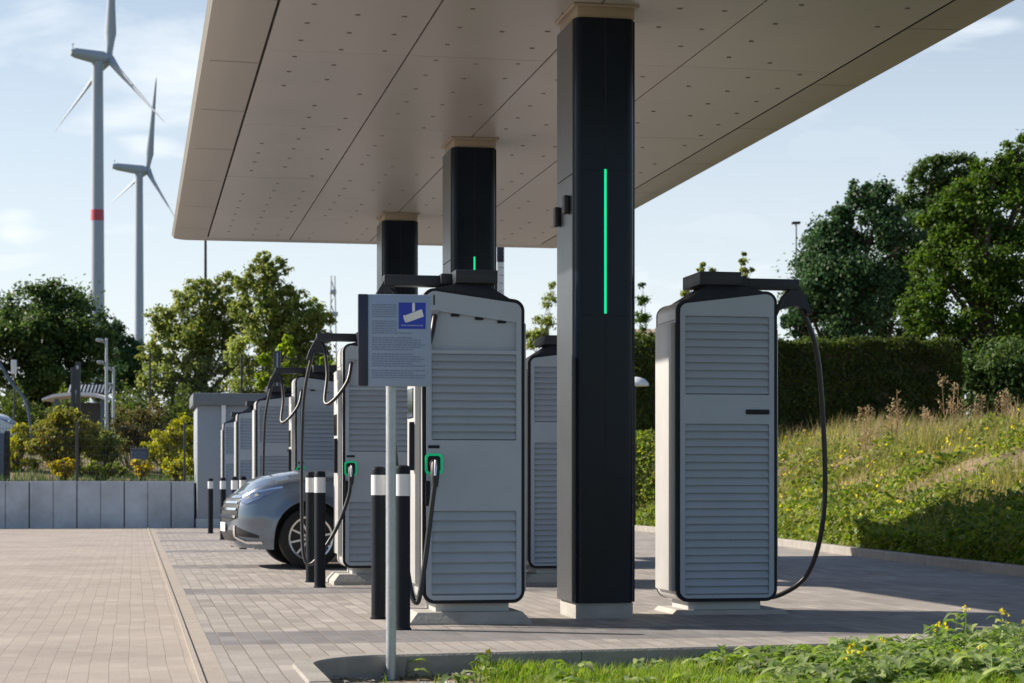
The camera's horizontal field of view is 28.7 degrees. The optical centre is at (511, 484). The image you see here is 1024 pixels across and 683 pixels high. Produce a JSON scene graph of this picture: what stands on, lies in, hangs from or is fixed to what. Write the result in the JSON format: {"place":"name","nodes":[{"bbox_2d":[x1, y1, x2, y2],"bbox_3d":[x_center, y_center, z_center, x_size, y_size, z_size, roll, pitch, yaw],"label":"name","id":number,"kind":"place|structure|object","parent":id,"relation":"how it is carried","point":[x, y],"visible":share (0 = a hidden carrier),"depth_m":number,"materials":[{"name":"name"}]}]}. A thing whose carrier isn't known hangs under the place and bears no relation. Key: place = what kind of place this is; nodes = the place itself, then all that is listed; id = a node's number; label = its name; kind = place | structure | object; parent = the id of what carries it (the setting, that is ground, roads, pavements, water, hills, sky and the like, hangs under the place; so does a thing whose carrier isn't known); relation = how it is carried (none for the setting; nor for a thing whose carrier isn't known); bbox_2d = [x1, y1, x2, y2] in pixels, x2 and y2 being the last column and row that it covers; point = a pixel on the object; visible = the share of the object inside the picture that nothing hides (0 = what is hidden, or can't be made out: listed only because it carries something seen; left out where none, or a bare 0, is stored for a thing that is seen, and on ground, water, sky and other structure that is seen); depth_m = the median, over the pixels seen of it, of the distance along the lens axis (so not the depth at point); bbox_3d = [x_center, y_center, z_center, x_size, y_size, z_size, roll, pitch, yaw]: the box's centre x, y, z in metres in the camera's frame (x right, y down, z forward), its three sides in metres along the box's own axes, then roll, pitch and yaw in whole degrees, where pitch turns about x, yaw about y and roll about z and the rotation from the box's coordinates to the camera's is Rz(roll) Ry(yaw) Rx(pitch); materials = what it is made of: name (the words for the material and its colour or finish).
{"place":"outdoors","nodes":[
{"label":"outdoors","id":0,"kind":"place"},
{"bbox_2d":[0,444,195,483],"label":"terrace ground","id":1,"kind":"structure","parent":0,"point":[47,470],"depth_m":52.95,"materials":[{"name":"green plant"}]},
{"bbox_2d":[0,431,9,480],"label":"utility cabinet","id":2,"kind":"object","parent":1,"relation":"on","point":[5,459],"visible":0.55,"depth_m":49.32,"materials":[{"name":"grey metal"}]},
{"bbox_2d":[0,413,17,436],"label":"parked car","id":3,"kind":"object","parent":1,"relation":"on","point":[6,421],"visible":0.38,"depth_m":60.08,"materials":[{"name":"white paint"}]},
{"bbox_2d":[11,360,16,420],"bbox_3d":[-15.936,-2.415,64.015,0.180,3.170,0.090,0,0,0],"label":"sign","id":4,"kind":"object","parent":1,"relation":"on","point":[13,367],"visible":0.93,"depth_m":64.01,"materials":[{"name":"grey metal"}]},
{"bbox_2d":[0,362,32,439],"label":"curved handrail","id":5,"kind":"object","parent":1,"relation":"on","point":[18,391],"visible":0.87,"depth_m":61.96,"materials":[{"name":"grey metal"}]},
{"bbox_2d":[9,422,41,471],"bbox_3d":[-13.089,-0.832,52.974,1.250,1.685,0.968,0,0,8],"label":"shrub","id":6,"kind":"object","parent":1,"relation":"on","point":[27,461],"visible":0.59,"depth_m":52.91,"materials":[{"name":"green plant"}]},
{"bbox_2d":[20,405,103,473],"bbox_3d":[-11.778,-1.051,52.568,2.024,2.123,1.574,0,0,26],"label":"round shrub","id":7,"kind":"object","parent":1,"relation":"on","point":[90,443],"visible":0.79,"depth_m":52.34,"materials":[{"name":"green plant"}]},
{"bbox_2d":[46,457,78,480],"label":"bedding plant","id":8,"kind":"object","parent":1,"relation":"on","point":[67,469],"visible":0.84,"depth_m":48.65,"materials":[{"name":"yellow plant"}]},
{"bbox_2d":[0,274,126,418],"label":"broadleaf tree","id":9,"kind":"object","parent":1,"relation":"on","point":[46,335],"visible":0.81,"depth_m":83.01,"materials":[{"name":"green plant"}]},
{"bbox_2d":[71,362,80,467],"bbox_3d":[-11.780,-1.836,53.990,0.245,2.971,0.120,0,0,0],"label":"dark post","id":10,"kind":"object","parent":1,"relation":"on","point":[75,387],"visible":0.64,"depth_m":53.95,"materials":[{"name":"metal"}]},
{"bbox_2d":[42,384,111,440],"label":"shelter","id":11,"kind":"object","parent":1,"relation":"on","point":[97,410],"visible":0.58,"depth_m":67.00,"materials":[{"name":"white paint"}]},
{"bbox_2d":[0,422,185,481],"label":"fence","id":12,"kind":"object","parent":1,"relation":"on","point":[157,446],"visible":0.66,"depth_m":47.17,"materials":[{"name":"metal"}]},
{"bbox_2d":[96,338,107,428],"bbox_3d":[-12.283,-2.600,60.000,0.365,3.619,0.260,0,0,0],"label":"street lamp","id":13,"kind":"object","parent":1,"relation":"on","point":[106,373],"visible":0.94,"depth_m":59.96,"materials":[{"name":"metal"}]},
{"bbox_2d":[75,460,129,480],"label":"bedding plant","id":14,"kind":"object","parent":1,"relation":"on","point":[101,471],"visible":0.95,"depth_m":48.66,"materials":[{"name":"green plant"}]},
{"bbox_2d":[78,427,130,467],"bbox_3d":[-10.819,-0.784,53.050,1.383,1.580,0.945,0,0,-11],"label":"wild shrub","id":15,"kind":"object","parent":1,"relation":"on","point":[110,443],"visible":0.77,"depth_m":52.91,"materials":[{"name":"green plant"}]},
{"bbox_2d":[104,367,114,436],"bbox_3d":[-12.460,-2.256,62.000,0.344,2.820,0.260,0,0,0],"label":"street lamp","id":16,"kind":"object","parent":1,"relation":"on","point":[112,384],"visible":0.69,"depth_m":61.96,"materials":[{"name":"metal"}]},
{"bbox_2d":[96,317,148,397],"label":"broadleaf tree","id":17,"kind":"object","parent":1,"relation":"on","point":[127,365],"visible":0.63,"depth_m":91.58,"materials":[{"name":"green plant"}]},
{"bbox_2d":[0,377,252,447],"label":"undergrowth","id":18,"kind":"object","parent":1,"relation":"on","point":[21,415],"visible":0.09,"depth_m":69.73,"materials":[{"name":"green plant"}]},
{"bbox_2d":[130,448,149,477],"bbox_3d":[-9.486,-0.485,51.000,0.440,0.916,0.340,0,0,0],"label":"utility box","id":19,"kind":"object","parent":1,"relation":"on","point":[131,449],"visible":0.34,"depth_m":50.85,"materials":[{"name":"grey metal"}]},
{"bbox_2d":[129,459,153,479],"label":"bedding plant","id":20,"kind":"object","parent":1,"relation":"on","point":[141,468],"visible":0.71,"depth_m":48.63,"materials":[{"name":"yellow plant"}]},
{"bbox_2d":[101,398,182,470],"bbox_3d":[-9.966,-1.174,54.028,2.222,2.367,1.412,0,0,-11],"label":"wild shrub","id":21,"kind":"object","parent":1,"relation":"on","point":[140,416],"visible":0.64,"depth_m":53.84,"materials":[{"name":"green plant"}]},
{"bbox_2d":[140,412,193,477],"bbox_3d":[-8.746,-0.944,51.971,1.952,1.907,1.294,0,0,-11],"label":"wild shrub","id":22,"kind":"object","parent":1,"relation":"on","point":[189,434],"visible":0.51,"depth_m":51.82,"materials":[{"name":"yellow plant"}]},
{"bbox_2d":[158,450,193,479],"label":"bedding plant","id":23,"kind":"object","parent":1,"relation":"on","point":[189,464],"visible":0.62,"depth_m":48.63,"materials":[{"name":"yellow plant"}]},
{"bbox_2d":[134,269,259,414],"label":"broadleaf tree","id":24,"kind":"object","parent":1,"relation":"on","point":[203,319],"visible":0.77,"depth_m":73.66,"materials":[{"name":"green plant"}]},
{"bbox_2d":[204,241,206,331],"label":"tall mast","id":25,"kind":"object","parent":1,"relation":"on","point":[205,259],"depth_m":77.96,"materials":[{"name":"metal"}]},
{"bbox_2d":[149,353,332,462],"bbox_3d":[-7.634,-1.799,56.466,5.149,3.798,0.076,0,0,-11],"label":"fence","id":26,"kind":"object","parent":1,"relation":"on","point":[190,372],"visible":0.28,"depth_m":56.17,"materials":[{"name":"metal"}]},
{"bbox_2d":[254,334,296,390],"bbox_3d":[-6.628,-2.115,56.011,1.219,4.244,0.897,0,0,-11],"label":"young tree","id":27,"kind":"object","parent":1,"relation":"on","point":[288,348],"visible":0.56,"depth_m":55.89,"materials":[{"name":"green plant"}]},
{"bbox_2d":[273,351,280,385],"bbox_3d":[-6.110,-1.717,51.992,0.180,3.534,0.115,0,0,0],"label":"dark post","id":28,"kind":"object","parent":1,"relation":"on","point":[276,358],"visible":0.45,"depth_m":51.95,"materials":[{"name":"metal"}]},
{"bbox_2d":[219,250,337,393],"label":"broadleaf tree","id":29,"kind":"object","parent":1,"relation":"on","point":[281,317],"visible":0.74,"depth_m":69.68,"materials":[{"name":"green plant"}]},
{"bbox_2d":[298,355,336,375],"bbox_3d":[-5.259,-1.831,56.042,1.583,3.676,0.880,0,0,-11],"label":"young tree","id":30,"kind":"object","parent":1,"relation":"on","point":[331,362],"visible":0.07,"depth_m":55.94,"materials":[{"name":"green plant"}]},
{"bbox_2d":[497,247,503,294],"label":"advert pylon","id":31,"kind":"object","parent":1,"relation":"on","point":[500,266],"visible":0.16,"depth_m":69.88,"materials":[{"name":"grey metal"}]},
{"bbox_2d":[526,281,556,353],"bbox_3d":[0.876,-3.314,62.013,1.330,6.054,0.999,0,0,-11],"label":"young tree","id":32,"kind":"object","parent":1,"relation":"on","point":[532,336],"visible":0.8,"depth_m":61.89,"materials":[{"name":"green plant"}]},
{"bbox_2d":[635,282,654,338],"bbox_3d":[3.961,-3.499,60.045,0.931,5.209,0.829,0,0,-11],"label":"young tree","id":33,"kind":"object","parent":1,"relation":"on","point":[642,300],"visible":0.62,"depth_m":59.92,"materials":[{"name":"green plant"}]},
{"bbox_2d":[635,329,654,336],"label":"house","id":34,"kind":"structure","parent":1,"relation":"on","point":[650,330],"depth_m":81.62,"materials":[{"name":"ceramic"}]},
{"bbox_2d":[680,261,717,297],"bbox_3d":[5.604,-3.799,60.058,1.166,5.804,0.655,0,0,-11],"label":"young tree","id":35,"kind":"object","parent":1,"relation":"on","point":[683,293],"visible":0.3,"depth_m":59.96,"materials":[{"name":"green plant"}]},
{"bbox_2d":[738,251,754,277],"bbox_3d":[6.975,-3.957,59.995,0.626,6.119,0.493,0,0,24],"label":"young tree","id":36,"kind":"object","parent":1,"relation":"on","point":[744,270],"visible":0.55,"depth_m":59.96,"materials":[{"name":"green plant"}]},
{"bbox_2d":[791,221,800,339],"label":"street lamp","id":37,"kind":"object","parent":1,"relation":"on","point":[796,222],"visible":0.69,"depth_m":94.95,"materials":[{"name":"metal"}]},
{"bbox_2d":[771,173,941,341],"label":"broadleaf tree","id":38,"kind":"object","parent":1,"relation":"on","point":[844,285],"visible":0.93,"depth_m":73.42,"materials":[{"name":"green plant"}]},
{"bbox_2d":[892,150,991,336],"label":"broadleaf tree","id":39,"kind":"object","parent":1,"relation":"on","point":[938,166],"visible":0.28,"depth_m":83.67,"materials":[{"name":"green plant"}]},
{"bbox_2d":[892,129,1023,420],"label":"broadleaf tree","id":40,"kind":"object","parent":1,"relation":"on","point":[990,290],"visible":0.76,"depth_m":56.65,"materials":[{"name":"green plant"}]},
{"bbox_2d":[0,528,198,682],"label":"road","id":41,"kind":"structure","parent":0,"point":[86,605],"depth_m":15.81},
{"bbox_2d":[0,481,193,533],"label":"retaining wall","id":42,"kind":"structure","parent":41,"relation":"on","point":[96,504],"depth_m":46.40,"materials":[{"name":"grey concrete"}]},
{"bbox_2d":[0,0,1023,414],"label":"sky","id":43,"kind":"structure","parent":0,"point":[963,92],"materials":[{"name":"blue"}]},
{"bbox_2d":[328,666,741,682],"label":"planting bed ground","id":44,"kind":"structure","parent":0,"point":[428,679],"depth_m":11.51,"materials":[{"name":"soil"}]},
{"bbox_2d":[358,294,430,679],"bbox_3d":[-0.684,0.159,11.611,0.424,2.523,0.092,0,0,-8],"label":"information sign","id":45,"kind":"object","parent":44,"relation":"on","point":[394,340],"visible":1,"depth_m":11.58,"materials":[{"name":"metal"}]},
{"bbox_2d":[330,672,542,682],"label":"bed pebbles","id":46,"kind":"object","parent":44,"relation":"on","point":[401,676],"visible":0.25,"depth_m":11.42,"materials":[{"name":"stone"}]},
{"bbox_2d":[381,640,1019,682],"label":"grass","id":47,"kind":"structure","parent":44,"relation":"on","point":[664,674],"depth_m":11.08,"materials":[{"name":"green plant"}]},
{"bbox_2d":[404,609,1023,682],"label":"bed weeds","id":48,"kind":"object","parent":44,"relation":"on","point":[920,660],"visible":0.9,"depth_m":10.58,"materials":[{"name":"green plant"}]},
{"bbox_2d":[485,604,1023,661],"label":"bed flowers","id":49,"kind":"object","parent":44,"relation":"on","point":[853,644],"visible":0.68,"depth_m":10.10,"materials":[{"name":"yellow plant"}]},
{"bbox_2d":[154,528,1023,682],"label":"parking paving","id":50,"kind":"structure","parent":0,"point":[263,616],"depth_m":15.69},
{"bbox_2d":[147,527,228,682],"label":"drain channel","id":51,"kind":"object","parent":50,"relation":"on","point":[207,667],"visible":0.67,"depth_m":13.91,"materials":[{"name":"concrete"}]},
{"bbox_2d":[207,478,213,533],"bbox_3d":[-6.211,0.480,41.200,0.124,1.239,0.124,0,0,-11],"label":"bollard","id":52,"kind":"object","parent":50,"relation":"on","point":[210,505],"visible":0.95,"depth_m":41.15,"materials":[{"name":"metal"}]},
{"bbox_2d":[220,477,225,539],"bbox_3d":[-5.289,0.480,36.600,0.124,1.239,0.124,0,0,-11],"label":"bollard","id":53,"kind":"object","parent":50,"relation":"on","point":[222,489],"visible":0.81,"depth_m":36.55,"materials":[{"name":"metal"}]},
{"bbox_2d":[189,392,267,527],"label":"equipment building","id":54,"kind":"structure","parent":50,"relation":"on","point":[212,413],"depth_m":46.45,"materials":[{"name":"grey metal"}]},
{"bbox_2d":[221,412,239,498],"bbox_3d":[-5.664,-0.258,43.271,1.263,2.615,0.908,0,0,-11],"label":"charging station","id":55,"kind":"object","parent":50,"relation":"on","point":[227,451],"visible":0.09,"depth_m":42.84,"materials":[{"name":"white plastic"}]},
{"bbox_2d":[231,476,237,546],"bbox_3d":[-4.495,0.480,32.400,0.124,1.239,0.124,0,0,-11],"label":"bollard","id":56,"kind":"object","parent":50,"relation":"on","point":[234,483],"visible":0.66,"depth_m":32.35,"materials":[{"name":"metal"}]},
{"bbox_2d":[239,476,246,548],"bbox_3d":[-4.196,0.480,31.200,0.124,1.239,0.124,0,0,-11],"label":"bollard","id":57,"kind":"object","parent":50,"relation":"on","point":[242,480],"visible":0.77,"depth_m":31.16,"materials":[{"name":"metal"}]},
{"bbox_2d":[234,401,255,488],"bbox_3d":[-4.584,-0.258,37.573,1.263,2.615,0.908,0,0,-11],"label":"charging station","id":58,"kind":"object","parent":50,"relation":"on","point":[243,444],"visible":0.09,"depth_m":37.15,"materials":[{"name":"white plastic"}]},
{"bbox_2d":[252,386,290,548],"bbox_3d":[-3.504,-0.258,31.874,1.263,2.615,0.908,0,0,-11],"label":"charging station","id":59,"kind":"object","parent":50,"relation":"on","point":[276,445],"visible":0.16,"depth_m":31.47,"materials":[{"name":"black plastic"}]},
{"bbox_2d":[220,468,335,568],"bbox_3d":[-1.211,0.185,24.976,4.793,1.630,2.120,0,0,-14],"label":"parked car","id":60,"kind":"object","parent":50,"relation":"on","point":[261,512],"visible":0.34,"depth_m":23.72,"materials":[{"name":"blue paint"}]},
{"bbox_2d":[262,365,337,561],"bbox_3d":[-2.703,-0.258,26.286,1.183,2.615,0.891,0,0,-11],"label":"charging station","id":61,"kind":"object","parent":50,"relation":"on","point":[319,435],"visible":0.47,"depth_m":26.04,"materials":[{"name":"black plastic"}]},
{"bbox_2d":[305,471,314,581],"bbox_3d":[-2.067,0.480,20.575,0.124,1.239,0.124,0,0,-11],"label":"bollard","id":62,"kind":"object","parent":50,"relation":"on","point":[310,522],"visible":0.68,"depth_m":20.52,"materials":[{"name":"metal"}]},
{"bbox_2d":[314,471,325,587],"bbox_3d":[-1.872,0.480,19.492,0.124,1.239,0.124,0,0,-11],"label":"bollard","id":63,"kind":"object","parent":50,"relation":"on","point":[319,523],"visible":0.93,"depth_m":19.45,"materials":[{"name":"metal"}]},
{"bbox_2d":[300,332,406,584],"bbox_3d":[-1.582,-0.258,20.371,1.183,2.615,0.891,0,0,-11],"label":"charging station","id":64,"kind":"object","parent":50,"relation":"on","point":[359,432],"visible":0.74,"depth_m":20.10,"materials":[{"name":"grey metal"}]},
{"bbox_2d":[370,466,385,619],"bbox_3d":[-0.996,0.480,14.925,0.124,1.239,0.124,0,0,-11],"label":"bollard","id":65,"kind":"object","parent":50,"relation":"on","point":[378,542],"visible":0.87,"depth_m":14.88,"materials":[{"name":"metal"}]},
{"bbox_2d":[396,465,410,629],"bbox_3d":[-0.756,0.480,13.821,0.124,1.239,0.124,0,0,-11],"label":"bollard","id":66,"kind":"object","parent":50,"relation":"on","point":[403,484],"visible":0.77,"depth_m":13.77,"materials":[{"name":"metal"}]},
{"bbox_2d":[376,270,531,624],"bbox_3d":[-0.479,-0.244,14.668,1.133,2.628,0.908,0,0,-11],"label":"charging station","id":67,"kind":"object","parent":50,"relation":"on","point":[466,436],"visible":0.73,"depth_m":14.43,"materials":[{"name":"grey metal"}]},
{"bbox_2d":[526,335,556,582],"bbox_3d":[0.685,-0.237,20.963,1.263,2.615,0.908,0,0,-11],"label":"charging station","id":68,"kind":"object","parent":50,"relation":"on","point":[541,464],"visible":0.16,"depth_m":20.54,"materials":[{"name":"black plastic"}]},
{"bbox_2d":[172,0,1013,618],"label":"station canopy","id":69,"kind":"object","parent":50,"relation":"on","point":[470,134],"visible":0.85,"depth_m":17.02,"materials":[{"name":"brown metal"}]},
{"bbox_2d":[292,638,960,682],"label":"bed kerb","id":70,"kind":"structure","parent":50,"relation":"on","point":[372,666],"depth_m":11.80,"materials":[{"name":"concrete"}]},
{"bbox_2d":[654,271,827,614],"bbox_3d":[1.855,-0.263,15.850,1.414,2.788,0.872,0,0,-11],"label":"charging station","id":71,"kind":"object","parent":50,"relation":"on","point":[716,443],"visible":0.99,"depth_m":15.49,"materials":[{"name":"grey metal"}]},
{"bbox_2d":[635,525,1023,576],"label":"road kerb","id":72,"kind":"structure","parent":50,"relation":"on","point":[980,566],"depth_m":25.64,"materials":[{"name":"concrete"}]},
{"bbox_2d":[636,441,1023,562],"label":"embankment","id":73,"kind":"structure","parent":0,"point":[968,464],"depth_m":35.81,"materials":[{"name":"plant"}]},
{"bbox_2d":[635,377,648,524],"bbox_3d":[2.684,-0.590,44.000,0.660,3.580,0.660,0,0,-11],"label":"dome lamp","id":74,"kind":"object","parent":73,"relation":"on","point":[640,382],"visible":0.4,"depth_m":43.98,"materials":[{"name":"metal"}]},
{"bbox_2d":[635,332,965,439],"bbox_3d":[7.076,-2.251,50.854,8.646,3.305,2.070,0,0,0],"label":"clipped hedge","id":75,"kind":"object","parent":73,"relation":"on","point":[863,372],"visible":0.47,"depth_m":50.05,"materials":[{"name":"green plant"}]},
{"bbox_2d":[636,411,1023,564],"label":"bank ground cover","id":76,"kind":"object","parent":73,"relation":"on","point":[983,535],"visible":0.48,"depth_m":31.04,"materials":[{"name":"green plant"}]},
{"bbox_2d":[636,402,1023,562],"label":"bank grass","id":77,"kind":"structure","parent":73,"relation":"on","point":[918,434],"depth_m":37.61,"materials":[{"name":"green plant"}]},
{"bbox_2d":[645,408,1022,526],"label":"bank flowers","id":78,"kind":"object","parent":73,"relation":"on","point":[893,523],"visible":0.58,"depth_m":36.12,"materials":[{"name":"yellow plant"}]},
{"bbox_2d":[849,405,877,455],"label":"dry weed","id":79,"kind":"object","parent":73,"relation":"on","point":[864,426],"visible":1,"depth_m":41.96,"materials":[{"name":"plant"}]},
{"bbox_2d":[877,394,909,445],"bbox_3d":[8.019,-1.347,41.890,0.492,1.307,0.605,0,0,-45],"label":"dry weed","id":80,"kind":"object","parent":73,"relation":"on","point":[898,415],"visible":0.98,"depth_m":41.88,"materials":[{"name":"plant"}]},
{"bbox_2d":[778,397,1023,453],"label":"tall grass","id":81,"kind":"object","parent":73,"relation":"on","point":[875,426],"visible":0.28,"depth_m":43.20,"materials":[{"name":"green plant"}]},
{"bbox_2d":[920,406,934,430],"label":"dry weed","id":82,"kind":"object","parent":73,"relation":"on","point":[926,414],"visible":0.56,"depth_m":42.14,"materials":[{"name":"plant"}]},
{"bbox_2d":[936,371,968,426],"bbox_3d":[9.010,-1.554,40.931,0.614,1.565,0.758,0,0,27],"label":"dry weed","id":83,"kind":"object","parent":73,"relation":"on","point":[950,404],"visible":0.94,"depth_m":41.04,"materials":[{"name":"plant"}]},
{"bbox_2d":[969,394,987,424],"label":"dry weed","id":84,"kind":"object","parent":73,"relation":"on","point":[977,409],"visible":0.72,"depth_m":40.90,"materials":[{"name":"plant"}]},
{"bbox_2d":[957,325,1023,421],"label":"dark shrub","id":85,"kind":"object","parent":73,"relation":"on","point":[998,370],"visible":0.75,"depth_m":52.54,"materials":[{"name":"green plant"}]},
{"bbox_2d":[988,389,1015,416],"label":"dry weed","id":86,"kind":"object","parent":73,"relation":"on","point":[1002,401],"visible":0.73,"depth_m":40.95,"materials":[{"name":"plant"}]},
{"label":"ground","id":87,"kind":"structure","parent":0,"visible":0},
{"bbox_2d":[56,0,164,402],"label":"wind turbine","id":88,"kind":"object","parent":87,"relation":"on","point":[101,61],"visible":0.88,"depth_m":638.35,"materials":[{"name":"metal"}]},
{"bbox_2d":[108,77,173,400],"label":"wind turbine","id":89,"kind":"object","parent":87,"relation":"on","point":[140,172],"visible":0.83,"depth_m":878.35,"materials":[{"name":"metal"}]},
{"bbox_2d":[329,276,337,363],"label":"lattice mast","id":90,"kind":"object","parent":87,"relation":"on","point":[335,313],"visible":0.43,"depth_m":259.68,"materials":[{"name":"metal"}]}
]}

